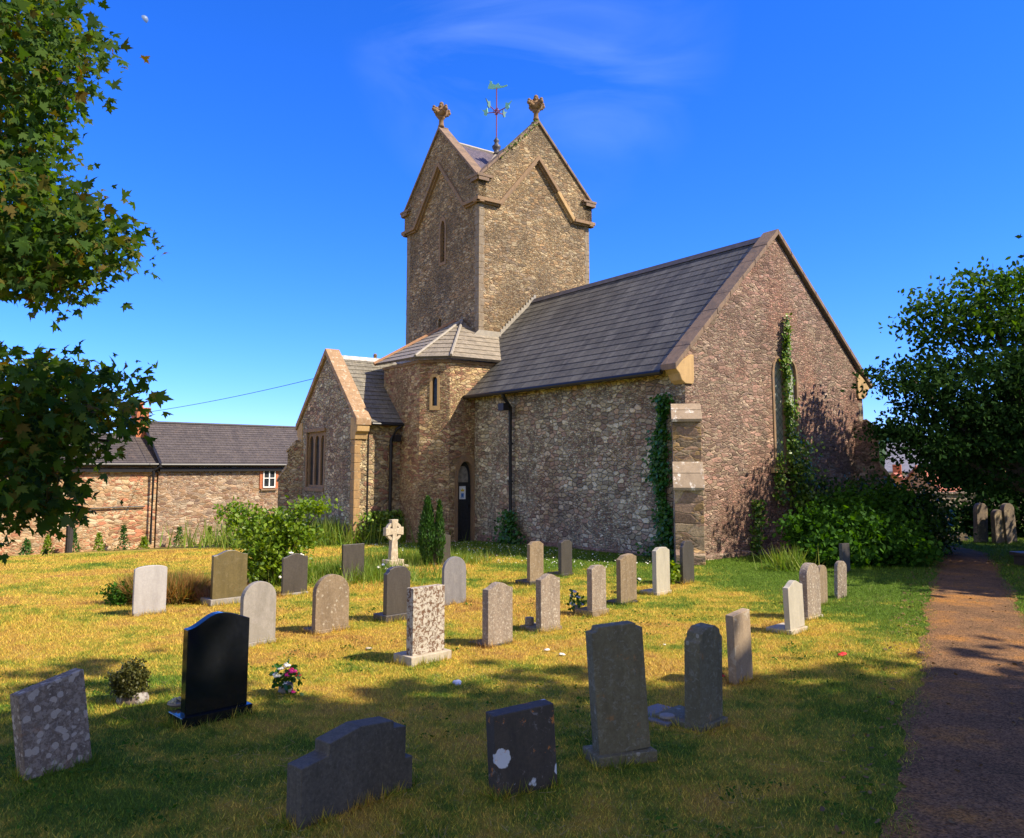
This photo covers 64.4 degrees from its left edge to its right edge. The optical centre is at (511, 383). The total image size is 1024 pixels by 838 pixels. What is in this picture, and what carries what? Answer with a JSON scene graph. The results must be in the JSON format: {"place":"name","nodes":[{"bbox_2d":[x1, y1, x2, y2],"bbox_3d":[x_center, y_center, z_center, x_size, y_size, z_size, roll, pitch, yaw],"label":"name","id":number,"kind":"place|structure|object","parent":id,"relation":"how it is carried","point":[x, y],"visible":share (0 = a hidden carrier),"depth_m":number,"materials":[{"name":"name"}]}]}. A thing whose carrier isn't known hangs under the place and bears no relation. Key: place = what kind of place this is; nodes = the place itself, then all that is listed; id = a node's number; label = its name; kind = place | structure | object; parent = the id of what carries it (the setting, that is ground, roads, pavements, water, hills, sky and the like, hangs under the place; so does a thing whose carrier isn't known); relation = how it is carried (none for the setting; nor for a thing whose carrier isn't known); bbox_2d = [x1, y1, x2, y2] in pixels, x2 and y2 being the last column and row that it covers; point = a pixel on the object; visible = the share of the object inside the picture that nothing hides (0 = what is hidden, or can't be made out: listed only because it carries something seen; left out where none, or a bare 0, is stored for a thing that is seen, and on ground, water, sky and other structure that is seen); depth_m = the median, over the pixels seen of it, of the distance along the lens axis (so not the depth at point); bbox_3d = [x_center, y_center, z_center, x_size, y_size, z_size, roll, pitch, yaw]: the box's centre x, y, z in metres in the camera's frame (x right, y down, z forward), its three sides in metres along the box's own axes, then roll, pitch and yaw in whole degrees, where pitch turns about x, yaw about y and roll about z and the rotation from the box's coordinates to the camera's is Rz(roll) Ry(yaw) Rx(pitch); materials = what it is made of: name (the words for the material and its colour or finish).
{"place":"outdoors","nodes":[
{"label":"outdoors","id":0,"kind":"place"},
{"bbox_2d":[142,15,147,22],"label":"moon","id":1,"kind":"object","parent":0,"point":[144,18],"visible":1,"depth_m":1576.08,"materials":[{"name":"white"}]},
{"bbox_2d":[0,524,1023,837],"bbox_3d":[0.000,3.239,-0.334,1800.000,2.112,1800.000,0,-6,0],"label":"ground","id":2,"kind":"structure","parent":0,"point":[626,800],"depth_m":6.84,"materials":[{"name":"green plant"}]},
{"bbox_2d":[18,537,33,554],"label":"plant","id":3,"kind":"object","parent":2,"relation":"on","point":[26,547],"visible":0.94,"depth_m":38.50,"materials":[{"name":"green plant"}]},
{"bbox_2d":[40,533,54,553],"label":"plant","id":4,"kind":"object","parent":2,"relation":"on","point":[47,541],"visible":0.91,"depth_m":39.13,"materials":[{"name":"green plant"}]},
{"bbox_2d":[10,668,91,780],"bbox_3d":[-3.379,2.562,5.982,0.173,0.834,0.555,-4,-7,36],"label":"headstone","id":5,"kind":"object","parent":2,"relation":"on","point":[50,723],"visible":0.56,"depth_m":5.92,"materials":[{"name":"grey stone"}]},
{"bbox_2d":[65,525,73,552],"bbox_3d":[-21.200,7.542,38.931,0.304,1.500,0.320,0,-6,0],"label":"post","id":6,"kind":"object","parent":2,"relation":"on","point":[69,541],"visible":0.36,"depth_m":38.83,"materials":[{"name":"grey wood"}]},
{"bbox_2d":[72,528,80,552],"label":"plant","id":7,"kind":"object","parent":2,"relation":"on","point":[75,535],"visible":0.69,"depth_m":39.93,"materials":[{"name":"green plant"}]},
{"bbox_2d":[0,0,173,564],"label":"sycamore tree","id":8,"kind":"object","parent":2,"relation":"on","point":[45,250],"visible":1,"depth_m":6.54,"materials":[{"name":"green plant"}]},
{"bbox_2d":[92,532,104,550],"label":"plant","id":9,"kind":"object","parent":2,"relation":"on","point":[97,540],"visible":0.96,"depth_m":40.63,"materials":[{"name":"green plant"}]},
{"bbox_2d":[96,578,132,604],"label":"shrub","id":10,"kind":"object","parent":2,"relation":"on","point":[118,599],"visible":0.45,"depth_m":13.11,"materials":[{"name":"green plant"}]},
{"bbox_2d":[114,524,130,549],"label":"plant","id":11,"kind":"object","parent":2,"relation":"on","point":[123,530],"visible":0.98,"depth_m":41.43,"materials":[{"name":"green plant"}]},
{"bbox_2d":[105,656,151,705],"bbox_3d":[-3.652,2.847,7.690,0.439,0.534,0.418,0,-6,0],"label":"box shrub","id":12,"kind":"object","parent":2,"relation":"on","point":[132,685],"visible":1,"depth_m":7.61,"materials":[{"name":"green plant"}]},
{"bbox_2d":[136,536,149,548],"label":"plant","id":13,"kind":"object","parent":2,"relation":"on","point":[143,542],"visible":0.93,"depth_m":42.05,"materials":[{"name":"green plant"}]},
{"bbox_2d":[0,403,297,555],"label":"house","id":14,"kind":"structure","parent":2,"relation":"on","point":[178,473],"depth_m":44.65,"materials":[{"name":"stone"}]},
{"bbox_2d":[152,378,313,411],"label":"overhead cable","id":15,"kind":"object","parent":14,"relation":"attached to","point":[235,396],"visible":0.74,"depth_m":40.91,"materials":[{"name":"black metal"}]},
{"bbox_2d":[259,467,278,489],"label":"window","id":16,"kind":"structure","parent":14,"relation":"in","point":[267,480],"depth_m":47.78,"materials":[{"name":"white wood"}]},
{"bbox_2d":[132,565,166,615],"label":"headstone","id":17,"kind":"object","parent":2,"relation":"on","point":[149,586],"visible":0.84,"depth_m":12.24,"materials":[{"name":"grey stone"}]},
{"bbox_2d":[107,566,210,604],"bbox_3d":[-5.787,3.416,13.477,1.972,0.802,1.626,0,-6,0],"label":"heather shrub","id":18,"kind":"object","parent":2,"relation":"on","point":[178,590],"visible":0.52,"depth_m":13.20,"materials":[{"name":"brown plant"}]},
{"bbox_2d":[167,697,180,706],"bbox_3d":[-2.980,2.835,7.267,0.190,0.075,0.185,0,-6,0],"label":"flower bowl","id":19,"kind":"object","parent":2,"relation":"on","point":[175,702],"visible":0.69,"depth_m":7.21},
{"bbox_2d":[172,526,183,546],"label":"plant","id":20,"kind":"object","parent":2,"relation":"on","point":[179,530],"visible":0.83,"depth_m":43.27,"materials":[{"name":"green plant"}]},
{"bbox_2d":[205,526,213,544],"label":"plant","id":21,"kind":"object","parent":2,"relation":"on","point":[210,529],"visible":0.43,"depth_m":44.38,"materials":[{"name":"green plant"}]},
{"bbox_2d":[168,611,252,729],"bbox_3d":[-2.662,2.557,7.229,0.640,1.038,0.300,6,-8,-44],"label":"headstone","id":22,"kind":"object","parent":2,"relation":"on","point":[215,665],"visible":0.91,"depth_m":7.13,"materials":[{"name":"black stone"}]},
{"bbox_2d":[186,575,249,601],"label":"heather shrub","id":23,"kind":"object","parent":2,"relation":"on","point":[206,593],"visible":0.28,"depth_m":13.27,"materials":[{"name":"brown plant"}]},
{"bbox_2d":[200,550,247,605],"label":"headstone","id":24,"kind":"object","parent":2,"relation":"on","point":[228,572],"visible":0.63,"depth_m":13.20,"materials":[{"name":"beige stone"}]},
{"bbox_2d":[240,581,275,646],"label":"headstone","id":25,"kind":"object","parent":2,"relation":"on","point":[258,603],"visible":0.73,"depth_m":10.16,"materials":[{"name":"grey stone"}]},
{"bbox_2d":[212,493,342,585],"bbox_3d":[-4.526,3.046,15.686,2.405,1.840,1.517,2,-6,-22],"label":"rose bush","id":26,"kind":"object","parent":2,"relation":"on","point":[276,548],"visible":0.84,"depth_m":15.53,"materials":[{"name":"green plant"}]},
{"bbox_2d":[268,659,304,695],"bbox_3d":[-2.210,2.925,7.963,0.397,0.439,0.235,0,-6,0],"label":"flower posy","id":27,"kind":"object","parent":2,"relation":"on","point":[285,685],"visible":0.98,"depth_m":7.95,"materials":[{"name":"multicoloured plant"}]},
{"bbox_2d":[280,553,307,595],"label":"headstone","id":28,"kind":"object","parent":2,"relation":"on","point":[294,572],"visible":0.76,"depth_m":14.16,"materials":[{"name":"stone"}]},
{"bbox_2d":[144,513,469,549],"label":"tall grass","id":29,"kind":"structure","parent":2,"relation":"on","point":[333,532],"depth_m":26.10,"materials":[{"name":"green plant"}]},
{"bbox_2d":[303,574,349,633],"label":"headstone","id":30,"kind":"object","parent":2,"relation":"on","point":[330,602],"visible":0.84,"depth_m":10.95,"materials":[{"name":"grey stone"}]},
{"bbox_2d":[205,554,485,589],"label":"tall grass","id":31,"kind":"structure","parent":2,"relation":"on","point":[324,568],"depth_m":15.90,"materials":[{"name":"plant"}]},
{"bbox_2d":[286,716,411,829],"bbox_3d":[-1.050,2.571,5.364,0.160,0.630,0.900,-5,-8,42],"label":"headstone","id":32,"kind":"object","parent":2,"relation":"on","point":[338,767],"visible":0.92,"depth_m":5.26,"materials":[{"name":"stone"}]},
{"bbox_2d":[341,543,364,581],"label":"headstone","id":33,"kind":"object","parent":2,"relation":"on","point":[352,554],"visible":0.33,"depth_m":15.83,"materials":[{"name":"stone"}]},
{"bbox_2d":[351,509,403,543],"bbox_3d":[-3.941,4.776,26.560,2.742,1.344,0.740,4,-7,-36],"label":"climbing shrub","id":34,"kind":"object","parent":2,"relation":"on","point":[383,517],"visible":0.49,"depth_m":26.38,"materials":[{"name":"green plant"}]},
{"bbox_2d":[373,566,410,622],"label":"headstone","id":35,"kind":"object","parent":2,"relation":"on","point":[396,583],"visible":0.76,"depth_m":11.73,"materials":[{"name":"stone"}]},
{"bbox_2d":[379,519,408,567],"bbox_3d":[-2.660,3.631,18.213,0.560,1.160,0.440,6,-8,-44],"label":"celtic cross","id":36,"kind":"object","parent":2,"relation":"on","point":[393,530],"visible":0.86,"depth_m":18.16,"materials":[{"name":"beige stone"}]},
{"bbox_2d":[312,546,521,567],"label":"tall grass","id":37,"kind":"structure","parent":2,"relation":"on","point":[410,556],"depth_m":19.12,"materials":[{"name":"green plant"}]},
{"bbox_2d":[394,584,450,666],"bbox_3d":[-1.025,2.817,9.366,0.580,0.958,0.340,6,-8,-44],"label":"headstone","id":38,"kind":"object","parent":2,"relation":"on","point":[425,620],"visible":0.8,"depth_m":9.25,"materials":[{"name":"grey stone"}]},
{"bbox_2d":[416,495,446,565],"bbox_3d":[-1.827,3.384,18.494,0.723,1.704,0.552,0,-6,0],"label":"cypress","id":39,"kind":"object","parent":2,"relation":"on","point":[427,519],"visible":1,"depth_m":18.42,"materials":[{"name":"green plant"}]},
{"bbox_2d":[430,533,450,565],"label":"headstone","id":40,"kind":"object","parent":2,"relation":"on","point":[447,547],"visible":0.41,"depth_m":18.64,"materials":[{"name":"stone"}]},
{"bbox_2d":[442,556,465,604],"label":"headstone","id":41,"kind":"object","parent":2,"relation":"on","point":[454,575],"visible":0.73,"depth_m":13.18,"materials":[{"name":"grey stone"}]},
{"bbox_2d":[0,583,909,837],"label":"dry clippings","id":42,"kind":"object","parent":2,"relation":"on","point":[477,737],"visible":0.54,"depth_m":6.38,"materials":[{"name":"beige plant"}]},
{"bbox_2d":[452,680,460,685],"bbox_3d":[-0.559,3.042,8.279,0.095,0.054,0.102,0,-6,0],"label":"scrap","id":43,"kind":"object","parent":2,"relation":"on","point":[456,682],"visible":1,"depth_m":8.25,"materials":[{"name":"white paper"}]},
{"bbox_2d":[468,582,512,647],"bbox_3d":[-0.270,2.944,10.255,0.420,0.888,0.370,6,-8,-44],"label":"headstone","id":44,"kind":"object","parent":2,"relation":"on","point":[497,611],"visible":0.88,"depth_m":10.10,"materials":[{"name":"stone"}]},
{"bbox_2d":[374,541,649,567],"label":"daisies","id":45,"kind":"object","parent":2,"relation":"on","point":[521,552],"visible":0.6,"depth_m":20.92,"materials":[{"name":"white plant"}]},
{"bbox_2d":[486,699,556,798],"bbox_3d":[0.070,2.577,5.610,0.504,0.693,0.130,3,-7,-28],"label":"headstone","id":46,"kind":"object","parent":2,"relation":"on","point":[521,745],"visible":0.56,"depth_m":5.55,"materials":[{"name":"grey stone"}]},
{"bbox_2d":[515,541,543,585],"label":"headstone","id":47,"kind":"object","parent":2,"relation":"on","point":[535,570],"visible":0.67,"depth_m":15.30,"materials":[{"name":"stone"}]},
{"bbox_2d":[525,616,533,625],"bbox_3d":[0.240,3.267,11.174,0.124,0.115,0.124,0,-6,0],"label":"flower pot","id":48,"kind":"object","parent":2,"relation":"on","point":[529,620],"visible":1,"depth_m":11.13,"materials":[{"name":"grey stone"}]},
{"bbox_2d":[519,573,561,632],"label":"headstone","id":49,"kind":"object","parent":2,"relation":"on","point":[547,599],"visible":0.84,"depth_m":11.00,"materials":[{"name":"grey stone"}]},
{"bbox_2d":[547,540,573,576],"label":"headstone","id":50,"kind":"object","parent":2,"relation":"on","point":[564,557],"visible":0.82,"depth_m":16.61,"materials":[{"name":"stone"}]},
{"bbox_2d":[567,589,584,611],"bbox_3d":[0.969,3.307,12.319,0.283,0.371,0.216,0,-6,0],"label":"flower posy","id":51,"kind":"object","parent":2,"relation":"on","point":[579,603],"visible":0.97,"depth_m":12.30,"materials":[{"name":"green plant"}]},
{"bbox_2d":[276,81,891,564],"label":"church","id":52,"kind":"structure","parent":2,"relation":"on","point":[526,371],"depth_m":24.85,"materials":[{"name":"stone"}]},
{"bbox_2d":[304,427,325,491],"bbox_3d":[-7.020,2.726,29.140,0.230,2.240,1.880,4,-7,-36],"label":"mullioned window","id":53,"kind":"structure","parent":52,"relation":"in","point":[315,458],"depth_m":29.30,"materials":[{"name":"stone"}]},
{"bbox_2d":[429,374,439,409],"bbox_3d":[-2.514,0.280,26.627,0.330,1.190,0.185,-1,-6,8],"label":"slit window","id":54,"kind":"structure","parent":52,"relation":"in","point":[434,379],"depth_m":26.58,"materials":[{"name":"stone"}]},
{"bbox_2d":[458,462,470,540],"bbox_3d":[-1.609,3.907,26.652,0.635,2.700,0.090,4,-7,-36],"label":"door","id":55,"kind":"structure","parent":52,"relation":"in","point":[464,505],"depth_m":26.66,"materials":[{"name":"black wood"}]},
{"bbox_2d":[459,486,465,498],"bbox_3d":[-1.624,3.574,26.639,0.240,0.420,0.009,4,-7,-36],"label":"notice","id":56,"kind":"object","parent":55,"relation":"attached to","point":[462,492],"visible":1,"depth_m":26.64,"materials":[{"name":"paper"}]},
{"bbox_2d":[483,509,526,544],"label":"ivy","id":57,"kind":"object","parent":52,"relation":"attached to","point":[510,538],"visible":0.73,"depth_m":24.54,"materials":[{"name":"green plant"}]},
{"bbox_2d":[501,120,538,157],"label":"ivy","id":58,"kind":"object","parent":52,"relation":"attached to","point":[525,134],"visible":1,"depth_m":30.99,"materials":[{"name":"green plant"}]},
{"bbox_2d":[635,392,674,559],"bbox_3d":[3.591,2.320,19.822,0.458,4.223,1.769,4,-7,-36],"label":"ivy","id":59,"kind":"object","parent":52,"relation":"attached to","point":[659,455],"visible":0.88,"depth_m":19.84,"materials":[{"name":"green plant"}]},
{"bbox_2d":[748,499,770,555],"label":"ivy","id":60,"kind":"object","parent":52,"relation":"attached to","point":[758,505],"visible":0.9,"depth_m":20.60,"materials":[{"name":"green plant"}]},
{"bbox_2d":[771,356,800,472],"bbox_3d":[7.357,0.833,21.838,1.440,3.106,0.200,4,-7,-36],"label":"window","id":61,"kind":"structure","parent":52,"relation":"in","point":[778,400],"depth_m":21.76,"materials":[{"name":"stone"}]},
{"bbox_2d":[773,312,832,548],"bbox_3d":[7.949,1.320,21.582,2.341,6.572,1.028,4,-7,-36],"label":"ivy","id":62,"kind":"object","parent":52,"relation":"attached to","point":[794,442],"visible":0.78,"depth_m":21.55,"materials":[{"name":"green plant"}]},
{"bbox_2d":[575,564,608,616],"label":"headstone","id":63,"kind":"object","parent":2,"relation":"on","point":[596,590],"visible":0.77,"depth_m":12.14,"materials":[{"name":"grey stone"}]},
{"bbox_2d":[583,620,656,768],"bbox_3d":[0.810,2.403,6.216,0.506,1.135,0.290,2,-6,-20],"label":"headstone","id":64,"kind":"object","parent":2,"relation":"on","point":[617,692],"visible":0.84,"depth_m":6.13,"materials":[{"name":"grey stone"}]},
{"bbox_2d":[606,553,637,604],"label":"headstone","id":65,"kind":"object","parent":2,"relation":"on","point":[626,577],"visible":0.78,"depth_m":13.16,"materials":[{"name":"stone"}]},
{"bbox_2d":[640,547,671,595],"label":"headstone","id":66,"kind":"object","parent":2,"relation":"on","point":[660,569],"visible":0.82,"depth_m":14.17,"materials":[{"name":"white stone"}]},
{"bbox_2d":[648,703,671,726],"bbox_3d":[1.340,2.956,7.237,0.440,0.045,0.430,6,-8,-44],"label":"ledger stone","id":67,"kind":"object","parent":2,"relation":"on","point":[657,708],"visible":0.36,"depth_m":7.26,"materials":[{"name":"grey stone"}]},
{"bbox_2d":[659,713,674,720],"bbox_3d":[1.350,2.895,7.070,0.140,0.040,0.136,0,-6,0],"label":"vase lid","id":68,"kind":"object","parent":67,"relation":"on","point":[665,716],"visible":0.98,"depth_m":7.04,"materials":[{"name":"white stone"}]},
{"bbox_2d":[670,560,680,583],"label":"leafy plant","id":69,"kind":"object","parent":2,"relation":"on","point":[674,568],"visible":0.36,"depth_m":15.39,"materials":[{"name":"green plant"}]},
{"bbox_2d":[676,541,693,584],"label":"headstone","id":70,"kind":"object","parent":2,"relation":"on","point":[687,560],"visible":0.8,"depth_m":15.51,"materials":[{"name":"stone"}]},
{"bbox_2d":[653,622,727,732],"bbox_3d":[1.548,2.578,7.118,0.416,0.973,0.512,6,-8,-44],"label":"headstone","id":71,"kind":"object","parent":2,"relation":"on","point":[703,706],"visible":0.85,"depth_m":6.91,"materials":[{"name":"grey stone"}]},
{"bbox_2d":[725,608,752,684],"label":"headstone","id":72,"kind":"object","parent":2,"relation":"on","point":[739,647],"visible":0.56,"depth_m":8.33,"materials":[{"name":"grey stone"}]},
{"bbox_2d":[766,580,806,634],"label":"headstone","id":73,"kind":"object","parent":2,"relation":"on","point":[793,604],"visible":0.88,"depth_m":10.87,"materials":[{"name":"white stone"}]},
{"bbox_2d":[750,542,822,572],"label":"tall grass","id":74,"kind":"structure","parent":2,"relation":"on","point":[784,561],"depth_m":17.49,"materials":[{"name":"green plant"}]},
{"bbox_2d":[799,563,822,620],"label":"headstone","id":75,"kind":"object","parent":2,"relation":"on","point":[809,576],"visible":0.73,"depth_m":11.89,"materials":[{"name":"grey stone"}]},
{"bbox_2d":[818,565,827,603],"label":"headstone","id":76,"kind":"object","parent":2,"relation":"on","point":[823,582],"visible":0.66,"depth_m":13.13,"materials":[{"name":"beige stone"}]},
{"bbox_2d":[834,561,846,597],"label":"headstone","id":77,"kind":"object","parent":2,"relation":"on","point":[840,578],"visible":0.83,"depth_m":13.81,"materials":[{"name":"grey stone"}]},
{"bbox_2d":[837,652,846,656],"bbox_3d":[3.863,3.167,9.509,0.125,0.052,0.075,4,-7,-32],"label":"scrap","id":78,"kind":"object","parent":2,"relation":"on","point":[841,653],"visible":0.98,"depth_m":9.49,"materials":[{"name":"red paper"}]},
{"bbox_2d":[839,543,849,572],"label":"headstone","id":79,"kind":"object","parent":2,"relation":"on","point":[844,552],"visible":0.51,"depth_m":17.08,"materials":[{"name":"stone"}]},
{"bbox_2d":[760,476,949,568],"bbox_3d":[8.616,3.398,19.138,5.067,2.419,3.638,3,-6,-23],"label":"elder bush","id":80,"kind":"object","parent":2,"relation":"on","point":[877,530],"visible":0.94,"depth_m":18.54,"materials":[{"name":"green plant"}]},
{"bbox_2d":[798,465,976,557],"bbox_3d":[9.647,3.452,21.446,4.248,2.771,3.500,-5,-8,40],"label":"laurel bush","id":81,"kind":"object","parent":2,"relation":"on","point":[943,531],"visible":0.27,"depth_m":20.59,"materials":[{"name":"green plant"}]},
{"bbox_2d":[890,464,905,486],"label":"cottage","id":82,"kind":"structure","parent":2,"relation":"on","point":[894,473],"depth_m":80.96,"materials":[{"name":"brick"}]},
{"bbox_2d":[885,443,929,476],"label":"cottage","id":83,"kind":"structure","parent":2,"relation":"on","point":[889,469],"depth_m":90.82,"materials":[{"name":"white paint"}]},
{"bbox_2d":[840,337,1023,505],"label":"yew tree","id":84,"kind":"object","parent":2,"relation":"on","point":[954,439],"visible":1,"depth_m":19.10,"materials":[{"name":"green plant"}]},
{"bbox_2d":[878,256,1023,407],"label":"broadleaf tree","id":85,"kind":"object","parent":2,"relation":"on","point":[989,327],"visible":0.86,"depth_m":20.91,"materials":[{"name":"green plant"}]},
{"bbox_2d":[902,465,1005,491],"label":"cottage","id":86,"kind":"structure","parent":2,"relation":"on","point":[914,473],"depth_m":73.07,"materials":[{"name":"brick"}]},
{"bbox_2d":[948,532,967,540],"bbox_3d":[12.550,4.675,24.550,2.300,0.340,0.240,0,-6,0],"label":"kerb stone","id":87,"kind":"object","parent":2,"relation":"on","point":[961,538],"visible":0.06,"depth_m":24.43,"materials":[{"name":"grey stone"}]},
{"bbox_2d":[913,393,1012,491],"bbox_3d":[20.492,2.799,34.869,6.082,6.615,5.706,0,-6,0],"label":"boundary tree","id":88,"kind":"object","parent":2,"relation":"on","point":[952,489],"visible":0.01,"depth_m":34.97,"materials":[{"name":"green plant"}]},
{"bbox_2d":[915,492,1023,522],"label":"boundary wall","id":89,"kind":"structure","parent":2,"relation":"on","point":[952,495],"depth_m":31.98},
{"bbox_2d":[973,503,987,542],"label":"headstone","id":90,"kind":"object","parent":2,"relation":"on","point":[980,519],"visible":0.84,"depth_m":23.85,"materials":[{"name":"grey stone"}]},
{"bbox_2d":[945,469,1023,537],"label":"dark shrub","id":91,"kind":"object","parent":2,"relation":"on","point":[966,516],"visible":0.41,"depth_m":26.06,"materials":[{"name":"green plant"}]},
{"bbox_2d":[990,509,1004,543],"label":"headstone","id":92,"kind":"object","parent":2,"relation":"on","point":[997,528],"visible":0.78,"depth_m":23.63,"materials":[{"name":"grey stone"}]},
{"bbox_2d":[1000,503,1016,543],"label":"headstone","id":93,"kind":"object","parent":2,"relation":"on","point":[1007,509],"visible":0.81,"depth_m":23.73,"materials":[{"name":"grey stone"}]},
{"bbox_2d":[1009,551,1023,565],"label":"chest tomb","id":94,"kind":"object","parent":2,"relation":"on","point":[1018,557],"visible":0.8,"depth_m":18.34,"materials":[{"name":"stone"}]},
{"bbox_2d":[1015,234,1023,257],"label":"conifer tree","id":95,"kind":"object","parent":2,"relation":"on","point":[1019,237],"visible":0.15,"depth_m":22.78,"materials":[{"name":"green plant"}]},
{"bbox_2d":[0,0,1023,434],"label":"sky","id":96,"kind":"structure","parent":0,"point":[275,151],"materials":[{"name":"blue"}]},
{"bbox_2d":[879,546,1023,837],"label":"path","id":97,"kind":"structure","parent":0,"point":[963,730],"depth_m":7.17,"materials":[{"name":"brown gravel"}]},
{"bbox_2d":[820,554,1023,837],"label":"leaf litter","id":98,"kind":"object","parent":97,"relation":"on","point":[822,808],"visible":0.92,"depth_m":8.01,"materials":[{"name":"brown plant"}]},
{"bbox_3d":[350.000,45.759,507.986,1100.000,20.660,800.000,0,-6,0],"label":"hill","id":99,"kind":"structure","parent":0,"visible":0},
{"bbox_2d":[879,438,900,467],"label":"woodland","id":100,"kind":"object","parent":99,"relation":"on","point":[882,457],"depth_m":212.76,"materials":[{"name":"green plant"}]}
]}

